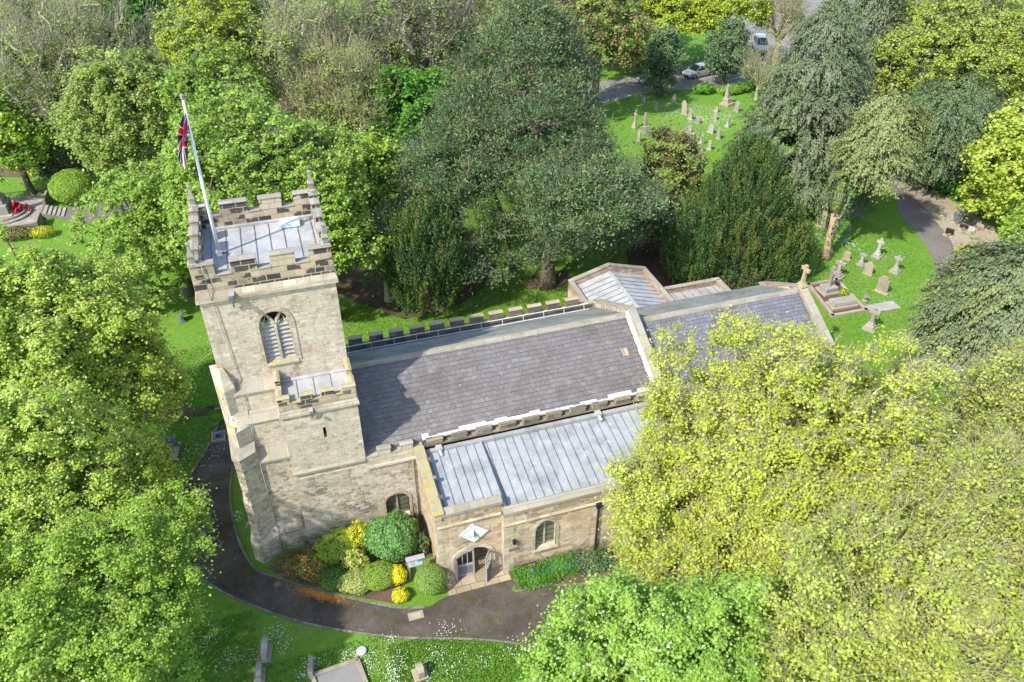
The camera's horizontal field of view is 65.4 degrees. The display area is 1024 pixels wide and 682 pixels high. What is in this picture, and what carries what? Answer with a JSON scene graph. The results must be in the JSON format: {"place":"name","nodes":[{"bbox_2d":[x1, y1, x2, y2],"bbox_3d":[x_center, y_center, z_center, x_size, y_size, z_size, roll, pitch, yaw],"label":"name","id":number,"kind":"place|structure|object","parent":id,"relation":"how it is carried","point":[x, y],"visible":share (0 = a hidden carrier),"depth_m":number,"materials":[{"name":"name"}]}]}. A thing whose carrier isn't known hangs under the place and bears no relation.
{"place":"outdoors","nodes":[
{"label":"outdoors","id":0,"kind":"place"},
{"bbox_2d":[61,161,159,222],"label":"path","id":1,"kind":"structure","parent":0,"point":[70,211],"depth_m":73.30,"materials":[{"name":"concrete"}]},
{"bbox_2d":[446,566,510,595],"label":"paving","id":2,"kind":"structure","parent":0,"point":[498,574],"depth_m":40.69,"materials":[{"name":"stone"}]},
{"bbox_2d":[180,419,779,681],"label":"path","id":3,"kind":"structure","parent":0,"point":[500,611],"depth_m":39.69,"materials":[{"name":"asphalt"}]},
{"bbox_2d":[286,583,353,606],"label":"fallen petals","id":4,"kind":"object","parent":3,"relation":"on","point":[314,593],"visible":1,"depth_m":39.99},
{"bbox_2d":[0,0,1023,681],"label":"ground","id":5,"kind":"structure","parent":0,"point":[306,642],"depth_m":60.43,"materials":[{"name":"plant"}]},
{"bbox_2d":[0,226,36,241],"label":"bush","id":6,"kind":"object","parent":5,"relation":"on","point":[15,235],"visible":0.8,"depth_m":68.85,"materials":[{"name":"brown plant"}]},
{"bbox_2d":[0,190,50,234],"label":"war memorial","id":7,"kind":"object","parent":5,"relation":"on","point":[33,216],"visible":0.84,"depth_m":71.39,"materials":[{"name":"stone"}]},
{"bbox_2d":[0,84,63,194],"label":"broadleaf tree","id":8,"kind":"object","parent":5,"relation":"on","point":[23,133],"visible":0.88,"depth_m":71.76,"materials":[{"name":"green plant"}]},
{"bbox_2d":[29,225,54,238],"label":"bush","id":9,"kind":"object","parent":5,"relation":"on","point":[39,230],"visible":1,"depth_m":69.10,"materials":[{"name":"plant"}]},
{"bbox_2d":[42,205,66,218],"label":"stone steps","id":10,"kind":"structure","parent":5,"relation":"on","point":[49,212],"depth_m":72.69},
{"bbox_2d":[28,127,84,187],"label":"holly tree","id":11,"kind":"object","parent":5,"relation":"on","point":[52,167],"visible":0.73,"depth_m":74.81,"materials":[{"name":"green plant"}]},
{"bbox_2d":[47,168,94,203],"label":"clipped bush","id":12,"kind":"object","parent":5,"relation":"on","point":[78,175],"visible":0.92,"depth_m":73.15,"materials":[{"name":"green plant"}]},
{"bbox_2d":[0,219,160,430],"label":"sycamore tree","id":13,"kind":"object","parent":5,"relation":"on","point":[50,266],"visible":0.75,"depth_m":38.58,"materials":[{"name":"green plant"}]},
{"bbox_2d":[0,0,172,163],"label":"bare tree","id":14,"kind":"object","parent":5,"relation":"on","point":[44,82],"visible":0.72,"depth_m":72.83,"materials":[{"name":"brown plant"}]},
{"bbox_2d":[0,368,176,576],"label":"sycamore tree","id":15,"kind":"object","parent":5,"relation":"on","point":[26,435],"visible":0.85,"depth_m":34.24,"materials":[{"name":"green plant"}]},
{"bbox_2d":[0,281,197,432],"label":"sycamore tree","id":16,"kind":"object","parent":5,"relation":"on","point":[144,329],"visible":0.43,"depth_m":40.51,"materials":[{"name":"green plant"}]},
{"bbox_2d":[33,398,189,541],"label":"sycamore tree","id":17,"kind":"object","parent":5,"relation":"on","point":[164,478],"visible":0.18,"depth_m":37.62,"materials":[{"name":"green plant"}]},
{"bbox_2d":[0,467,223,681],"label":"sycamore tree","id":18,"kind":"object","parent":5,"relation":"on","point":[44,579],"visible":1,"depth_m":30.59,"materials":[{"name":"green plant"}]},
{"bbox_2d":[36,40,211,211],"bbox_3d":[-32.070,-17.817,67.910,13.534,16.148,14.302,-11,38,-14],"label":"maple tree","id":19,"kind":"object","parent":5,"relation":"on","point":[111,119],"visible":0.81,"depth_m":63.15,"materials":[{"name":"green plant"}]},
{"bbox_2d":[63,140,233,309],"bbox_3d":[-25.163,-7.995,58.393,11.180,11.660,13.138,19,40,24],"label":"sycamore tree","id":20,"kind":"object","parent":5,"relation":"on","point":[143,221],"visible":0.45,"depth_m":55.40,"materials":[{"name":"green plant"}]},
{"bbox_2d":[142,404,220,425],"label":"leaf litter","id":21,"kind":"object","parent":5,"relation":"on","point":[197,410],"visible":0.28,"depth_m":51.07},
{"bbox_2d":[147,33,278,198],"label":"sycamore tree","id":22,"kind":"object","parent":5,"relation":"on","point":[186,79],"visible":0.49,"depth_m":62.93,"materials":[{"name":"green plant"}]},
{"bbox_2d":[147,0,287,173],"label":"maple tree","id":23,"kind":"object","parent":5,"relation":"on","point":[199,22],"visible":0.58,"depth_m":68.49,"materials":[{"name":"green plant"}]},
{"bbox_2d":[138,63,376,267],"bbox_3d":[-18.280,-10.860,57.510,16.734,17.286,19.458,-11,38,-14],"label":"sycamore tree","id":24,"kind":"object","parent":5,"relation":"on","point":[281,128],"visible":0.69,"depth_m":52.78,"materials":[{"name":"green plant"}]},
{"bbox_2d":[257,636,272,662],"bbox_3d":[-11.577,14.282,37.112,0.630,1.150,0.960,-5,37,-6],"label":"headstone","id":25,"kind":"object","parent":5,"relation":"on","point":[265,651],"visible":0.97,"depth_m":36.99,"materials":[{"name":"stone"}]},
{"bbox_2d":[0,17,555,183],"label":"leaf litter","id":26,"kind":"object","parent":5,"relation":"on","point":[11,174],"visible":0.02,"depth_m":92.42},
{"bbox_2d":[84,0,172,54],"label":"broadleaf tree","id":27,"kind":"object","parent":26,"relation":"on","point":[136,3],"visible":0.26,"depth_m":82.72,"materials":[{"name":"green plant"}]},
{"bbox_2d":[345,0,495,117],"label":"bare tree","id":28,"kind":"object","parent":26,"relation":"on","point":[395,45],"visible":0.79,"depth_m":71.09,"materials":[{"name":"brown plant"}]},
{"bbox_2d":[391,21,501,120],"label":"broadleaf tree","id":29,"kind":"object","parent":26,"relation":"on","point":[454,52],"visible":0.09,"depth_m":74.31,"materials":[{"name":"green plant"}]},
{"bbox_2d":[420,0,509,115],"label":"bare tree","id":30,"kind":"object","parent":26,"relation":"on","point":[478,8],"visible":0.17,"depth_m":75.26,"materials":[{"name":"brown plant"}]},
{"bbox_2d":[246,138,391,319],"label":"sycamore tree","id":31,"kind":"object","parent":5,"relation":"on","point":[359,227],"visible":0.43,"depth_m":52.82,"materials":[{"name":"green plant"}]},
{"bbox_2d":[241,0,398,148],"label":"bare tree","id":32,"kind":"object","parent":5,"relation":"on","point":[283,36],"visible":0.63,"depth_m":68.41,"materials":[{"name":"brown plant"}]},
{"bbox_2d":[229,462,425,608],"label":"kerb","id":33,"kind":"structure","parent":5,"relation":"on","point":[296,583],"depth_m":40.66,"materials":[{"name":"stone"}]},
{"bbox_2d":[308,656,367,681],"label":"kerbed grave","id":34,"kind":"object","parent":5,"relation":"on","point":[351,670],"visible":1,"depth_m":36.45,"materials":[{"name":"stone"}]},
{"bbox_2d":[276,21,416,203],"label":"bare tree","id":35,"kind":"object","parent":5,"relation":"on","point":[339,102],"visible":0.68,"depth_m":67.00,"materials":[{"name":"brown plant"}]},
{"bbox_2d":[266,520,432,603],"bbox_3d":[-8.223,11.976,41.041,8.450,0.001,4.900,-11,38,-14],"label":"flower bed","id":36,"kind":"object","parent":5,"relation":"on","point":[384,595],"visible":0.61,"depth_m":41.00,"materials":[{"name":"brown soil"}]},
{"bbox_2d":[285,546,330,582],"bbox_3d":[-10.419,11.413,40.735,2.331,1.332,2.151,-11,38,-14],"label":"flowering bush","id":37,"kind":"object","parent":36,"relation":"on","point":[310,567],"visible":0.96,"depth_m":40.43,"materials":[{"name":"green plant"}]},
{"bbox_2d":[317,566,345,590],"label":"bush","id":38,"kind":"object","parent":36,"relation":"on","point":[332,580],"visible":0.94,"depth_m":40.20,"materials":[{"name":"green plant"}]},
{"bbox_2d":[313,526,357,564],"bbox_3d":[-9.159,10.641,41.330,2.446,1.874,1.993,-11,38,-14],"label":"evergreen bush","id":39,"kind":"object","parent":36,"relation":"on","point":[336,554],"visible":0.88,"depth_m":40.76,"materials":[{"name":"green plant"}]},
{"bbox_2d":[337,567,372,595],"bbox_3d":[-7.903,12.090,40.065,1.857,1.047,1.559,-11,38,-14],"label":"variegated bush","id":40,"kind":"object","parent":36,"relation":"on","point":[355,584],"visible":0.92,"depth_m":39.74,"materials":[{"name":"green plant"}]},
{"bbox_2d":[340,542,371,570],"bbox_3d":[-8.045,11.114,40.777,1.591,1.757,1.248,-11,38,-14],"label":"variegated bush","id":41,"kind":"object","parent":36,"relation":"on","point":[353,561],"visible":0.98,"depth_m":40.47,"materials":[{"name":"green plant"}]},
{"bbox_2d":[339,519,376,555],"bbox_3d":[-8.043,10.233,41.683,2.010,2.106,1.637,-11,38,-14],"label":"golden bush","id":42,"kind":"object","parent":36,"relation":"on","point":[350,529],"visible":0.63,"depth_m":41.17,"materials":[{"name":"plant"}]},
{"bbox_2d":[360,560,396,590],"bbox_3d":[-6.700,11.834,40.303,1.935,1.168,1.643,-11,38,-14],"label":"clipped bush","id":43,"kind":"object","parent":36,"relation":"on","point":[377,578],"visible":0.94,"depth_m":39.89,"materials":[{"name":"green plant"}]},
{"bbox_2d":[361,508,418,563],"bbox_3d":[-6.302,10.112,41.412,3.142,2.612,2.732,-11,38,-14],"label":"laurel bush","id":44,"kind":"object","parent":36,"relation":"on","point":[408,525],"visible":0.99,"depth_m":40.68,"materials":[{"name":"green plant"}]},
{"bbox_2d":[390,564,407,585],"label":"golden bush","id":45,"kind":"object","parent":36,"relation":"on","point":[398,577],"visible":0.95,"depth_m":40.10,"materials":[{"name":"yellow plant"}]},
{"bbox_2d":[391,587,409,603],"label":"golden bush","id":46,"kind":"object","parent":36,"relation":"on","point":[399,595],"visible":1,"depth_m":39.42,"materials":[{"name":"yellow plant"}]},
{"bbox_2d":[414,529,430,553],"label":"dark bush","id":47,"kind":"object","parent":36,"relation":"on","point":[423,543],"visible":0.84,"depth_m":41.45,"materials":[{"name":"green plant"}]},
{"bbox_2d":[285,0,413,75],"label":"broadleaf tree","id":48,"kind":"object","parent":5,"relation":"on","point":[358,1],"visible":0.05,"depth_m":85.55,"materials":[{"name":"green plant"}]},
{"bbox_2d":[174,423,532,650],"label":"kerb","id":49,"kind":"structure","parent":5,"relation":"on","point":[312,624],"depth_m":38.48,"materials":[{"name":"stone"}]},
{"bbox_2d":[335,191,405,305],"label":"tree","id":50,"kind":"object","parent":5,"relation":"on","point":[386,296],"visible":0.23,"depth_m":58.42,"materials":[{"name":"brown plant"}]},
{"bbox_2d":[329,125,414,233],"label":"broadleaf tree","id":51,"kind":"object","parent":5,"relation":"on","point":[372,169],"visible":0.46,"depth_m":65.08,"materials":[{"name":"green plant"}]},
{"bbox_2d":[346,53,464,193],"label":"broadleaf tree","id":52,"kind":"object","parent":5,"relation":"on","point":[408,96],"visible":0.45,"depth_m":69.10,"materials":[{"name":"green plant"}]},
{"bbox_2d":[332,241,494,318],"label":"leaf litter","id":53,"kind":"object","parent":5,"relation":"on","point":[355,292],"visible":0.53,"depth_m":62.90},
{"bbox_2d":[411,662,428,681],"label":"headstone","id":54,"kind":"object","parent":5,"relation":"on","point":[419,673],"visible":1,"depth_m":36.23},
{"bbox_2d":[376,189,476,318],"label":"yew tree","id":55,"kind":"object","parent":5,"relation":"on","point":[412,263],"visible":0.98,"depth_m":55.44,"materials":[{"name":"green plant"}]},
{"bbox_2d":[414,563,447,595],"bbox_3d":[-4.048,11.893,39.886,1.678,1.569,1.604,-11,38,-14],"label":"clipped bush","id":56,"kind":"object","parent":5,"relation":"on","point":[430,583],"visible":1,"depth_m":39.45,"materials":[{"name":"green plant"}]},
{"bbox_2d":[366,104,546,269],"bbox_3d":[-3.415,-10.955,60.397,14.611,13.990,11.812,-11,38,-14],"label":"pine tree","id":57,"kind":"object","parent":5,"relation":"on","point":[435,172],"visible":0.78,"depth_m":57.04,"materials":[{"name":"green plant"}]},
{"bbox_2d":[185,170,835,582],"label":"church","id":58,"kind":"structure","parent":5,"relation":"on","point":[475,442],"depth_m":41.00,"materials":[{"name":"stone"}]},
{"bbox_2d":[179,93,228,255],"bbox_3d":[-13.534,-7.137,35.042,0.559,7.620,0.326,-11,38,-14],"label":"flagpole","id":59,"kind":"object","parent":58,"relation":"on","point":[218,250],"visible":1,"depth_m":35.21,"materials":[{"name":"metal"}]},
{"bbox_2d":[178,110,189,168],"bbox_3d":[-13.890,-8.493,33.581,0.790,2.498,0.331,-24,43,-29],"label":"flag","id":60,"kind":"object","parent":59,"relation":"hanging from","point":[183,132],"visible":1,"depth_m":33.65,"materials":[{"name":"fabric"}]},
{"bbox_2d":[369,0,691,305],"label":"pine tree","id":61,"kind":"object","parent":5,"relation":"on","point":[569,97],"visible":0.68,"depth_m":56.88,"materials":[{"name":"green plant"}]},
{"bbox_2d":[522,270,571,290],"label":"leaf litter","id":62,"kind":"object","parent":5,"relation":"on","point":[562,279],"visible":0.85,"depth_m":63.73,"materials":[{"name":"plant"}]},
{"bbox_2d":[161,220,933,681],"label":"grass tufts","id":63,"kind":"object","parent":5,"relation":"on","point":[433,664],"visible":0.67,"depth_m":38.10,"materials":[{"name":"plant"}]},
{"bbox_2d":[178,246,919,681],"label":"daisies","id":64,"kind":"object","parent":5,"relation":"on","point":[382,634],"visible":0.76,"depth_m":37.44,"materials":[{"name":"plant"}]},
{"bbox_2d":[509,546,625,589],"bbox_3d":[2.863,11.906,41.135,5.750,0.001,1.900,-11,38,-14],"label":"flower bed","id":65,"kind":"object","parent":5,"relation":"on","point":[580,579],"visible":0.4,"depth_m":41.00,"materials":[{"name":"green plant"}]},
{"bbox_2d":[512,539,615,591],"bbox_3d":[2.672,11.532,40.959,5.371,0.667,1.616,-11,38,-14],"label":"flower border","id":66,"kind":"object","parent":65,"relation":"on","point":[533,575],"visible":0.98,"depth_m":40.90,"materials":[{"name":"green plant"}]},
{"bbox_2d":[496,114,690,271],"bbox_3d":[4.584,-8.614,57.123,12.769,14.317,15.221,-11,38,-14],"label":"pine tree","id":67,"kind":"object","parent":5,"relation":"on","point":[599,194],"visible":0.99,"depth_m":53.07,"materials":[{"name":"green plant"}]},
{"bbox_2d":[546,0,659,113],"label":"broadleaf tree","id":68,"kind":"object","parent":5,"relation":"on","point":[614,28],"visible":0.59,"depth_m":84.41,"materials":[{"name":"green plant"}]},
{"bbox_2d":[608,1,684,72],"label":"broadleaf tree","id":69,"kind":"object","parent":5,"relation":"on","point":[636,65],"visible":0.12,"depth_m":100.66,"materials":[{"name":"green plant"}]},
{"bbox_2d":[515,551,807,681],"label":"broadleaf tree","id":70,"kind":"object","parent":5,"relation":"on","point":[662,633],"visible":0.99,"depth_m":26.11,"materials":[{"name":"green plant"}]},
{"bbox_2d":[635,19,698,95],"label":"holly tree","id":71,"kind":"object","parent":5,"relation":"on","point":[662,70],"visible":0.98,"depth_m":94.76,"materials":[{"name":"green plant"}]},
{"bbox_2d":[628,117,713,222],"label":"tree","id":72,"kind":"object","parent":5,"relation":"on","point":[672,147],"visible":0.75,"depth_m":67.00,"materials":[{"name":"green plant"}]},
{"bbox_2d":[626,0,728,63],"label":"broadleaf tree","id":73,"kind":"object","parent":5,"relation":"on","point":[666,8],"visible":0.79,"depth_m":99.60,"materials":[{"name":"yellow plant"}]},
{"bbox_2d":[594,391,792,588],"bbox_3d":[8.659,7.797,36.393,10.704,12.296,9.318,-11,38,-14],"label":"lime tree","id":74,"kind":"object","parent":5,"relation":"on","point":[633,543],"visible":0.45,"depth_m":33.12,"materials":[{"name":"green plant"}]},
{"bbox_2d":[655,195,731,284],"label":"yew tree","id":75,"kind":"object","parent":5,"relation":"on","point":[680,234],"visible":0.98,"depth_m":59.82,"materials":[{"name":"green plant"}]},
{"bbox_2d":[625,225,774,289],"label":"leaf litter","id":76,"kind":"object","parent":5,"relation":"on","point":[646,259],"visible":0.06,"depth_m":66.11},
{"bbox_2d":[612,171,694,246],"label":"tree","id":77,"kind":"object","parent":76,"relation":"on","point":[653,236],"visible":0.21,"depth_m":65.17,"materials":[{"name":"green plant"}]},
{"bbox_2d":[699,9,757,85],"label":"holly tree","id":78,"kind":"object","parent":5,"relation":"on","point":[719,56],"visible":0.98,"depth_m":97.06,"materials":[{"name":"green plant"}]},
{"bbox_2d":[676,0,780,65],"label":"broadleaf tree","id":79,"kind":"object","parent":5,"relation":"on","point":[723,6],"visible":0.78,"depth_m":99.87,"materials":[{"name":"yellow plant"}]},
{"bbox_2d":[717,83,752,94],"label":"roadside bush","id":80,"kind":"object","parent":5,"relation":"on","point":[738,88],"visible":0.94,"depth_m":98.23,"materials":[{"name":"green plant"}]},
{"bbox_2d":[654,125,825,289],"bbox_3d":[18.358,-11.041,62.104,13.075,12.151,13.592,-11,38,-14],"label":"yew tree","id":81,"kind":"object","parent":5,"relation":"on","point":[751,155],"visible":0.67,"depth_m":59.87,"materials":[{"name":"green plant"}]},
{"bbox_2d":[727,19,793,99],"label":"bare tree","id":82,"kind":"object","parent":5,"relation":"on","point":[757,66],"visible":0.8,"depth_m":94.40,"materials":[{"name":"brown plant"}]},
{"bbox_2d":[741,199,818,282],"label":"yew tree","id":83,"kind":"object","parent":5,"relation":"on","point":[803,248],"visible":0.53,"depth_m":60.74,"materials":[{"name":"green plant"}]},
{"bbox_2d":[745,0,819,67],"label":"bare tree","id":84,"kind":"object","parent":5,"relation":"on","point":[782,7],"visible":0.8,"depth_m":101.63,"materials":[{"name":"brown plant"}]},
{"bbox_2d":[700,0,885,235],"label":"cypress tree","id":85,"kind":"object","parent":5,"relation":"on","point":[839,44],"visible":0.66,"depth_m":68.00,"materials":[{"name":"green plant"}]},
{"bbox_2d":[670,427,924,681],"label":"lime tree","id":86,"kind":"object","parent":5,"relation":"on","point":[761,532],"visible":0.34,"depth_m":29.24,"materials":[{"name":"green plant"}]},
{"bbox_2d":[619,296,984,578],"bbox_3d":[12.876,6.055,34.747,14.706,17.052,15.043,-11,38,-14],"label":"lime tree","id":87,"kind":"object","parent":5,"relation":"on","point":[811,397],"visible":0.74,"depth_m":31.73,"materials":[{"name":"green plant"}]},
{"bbox_2d":[807,266,867,317],"bbox_3d":[24.936,-4.218,61.078,3.121,2.300,4.844,-7,37,-9],"label":"grave plot","id":88,"kind":"object","parent":5,"relation":"on","point":[831,300],"visible":0.98,"depth_m":61.07,"materials":[{"name":"stone"}]},
{"bbox_2d":[781,0,914,164],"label":"cypress tree","id":89,"kind":"object","parent":5,"relation":"on","point":[875,9],"visible":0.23,"depth_m":76.38,"materials":[{"name":"green plant"}]},
{"bbox_2d":[729,473,1023,681],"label":"ash tree","id":90,"kind":"object","parent":5,"relation":"on","point":[937,611],"visible":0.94,"depth_m":24.25,"materials":[{"name":"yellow plant"}]},
{"bbox_2d":[819,83,944,259],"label":"cypress tree","id":91,"kind":"object","parent":5,"relation":"on","point":[880,125],"visible":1,"depth_m":61.34,"materials":[{"name":"green plant"}]},
{"bbox_2d":[865,301,900,311],"bbox_3d":[28.237,-2.603,60.742,2.500,0.100,1.000,-9,37,-12],"label":"ledger stone","id":92,"kind":"object","parent":5,"relation":"on","point":[887,306],"visible":0.82,"depth_m":60.69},
{"bbox_2d":[893,169,1000,361],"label":"verge","id":93,"kind":"structure","parent":5,"relation":"on","point":[950,208],"depth_m":72.36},
{"bbox_2d":[890,412,1023,681],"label":"ash tree","id":94,"kind":"object","parent":5,"relation":"on","point":[989,505],"visible":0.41,"depth_m":25.87,"materials":[{"name":"yellow plant"}]},
{"bbox_2d":[893,226,1023,391],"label":"cypress tree","id":95,"kind":"object","parent":5,"relation":"on","point":[979,303],"visible":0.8,"depth_m":48.09,"materials":[{"name":"green plant"}]},
{"bbox_2d":[898,61,1023,191],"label":"cypress tree","id":96,"kind":"object","parent":5,"relation":"on","point":[969,118],"visible":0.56,"depth_m":70.44,"materials":[{"name":"green plant"}]},
{"bbox_2d":[919,315,1023,501],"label":"ash tree","id":97,"kind":"object","parent":5,"relation":"on","point":[1008,405],"visible":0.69,"depth_m":34.62,"materials":[{"name":"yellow plant"}]},
{"bbox_2d":[924,51,1023,197],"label":"leaf litter","id":98,"kind":"object","parent":5,"relation":"on","point":[1008,104],"visible":0.04,"depth_m":84.53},
{"bbox_2d":[858,0,1023,120],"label":"maple tree","id":99,"kind":"object","parent":98,"relation":"on","point":[920,29],"visible":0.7,"depth_m":73.08,"materials":[{"name":"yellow plant"}]},
{"bbox_2d":[926,163,972,195],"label":"hedge bush","id":100,"kind":"object","parent":98,"relation":"on","point":[948,184],"visible":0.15,"depth_m":74.96,"materials":[{"name":"green plant"}]},
{"bbox_2d":[931,1,1023,161],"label":"maple tree","id":101,"kind":"object","parent":5,"relation":"on","point":[1019,65],"visible":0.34,"depth_m":72.41,"materials":[{"name":"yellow plant"}]},
{"bbox_2d":[953,98,1023,228],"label":"broadleaf tree","id":102,"kind":"object","parent":5,"relation":"on","point":[1002,180],"visible":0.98,"depth_m":66.05,"materials":[{"name":"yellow plant"}]},
{"bbox_2d":[988,196,1023,265],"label":"maple tree","id":103,"kind":"object","parent":5,"relation":"on","point":[1015,220],"visible":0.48,"depth_m":58.06,"materials":[{"name":"green plant"}]},
{"bbox_2d":[469,0,998,113],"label":"road","id":104,"kind":"structure","parent":0,"point":[628,86],"depth_m":103.81,"materials":[{"name":"asphalt"}]},
{"bbox_2d":[682,62,713,78],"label":"parked car","id":105,"kind":"object","parent":104,"relation":"on","point":[694,71],"visible":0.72,"depth_m":103.27,"materials":[{"name":"silver metal"}]},
{"bbox_2d":[892,173,953,372],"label":"path","id":106,"kind":"structure","parent":0,"point":[920,220],"depth_m":71.06,"materials":[{"name":"asphalt"}]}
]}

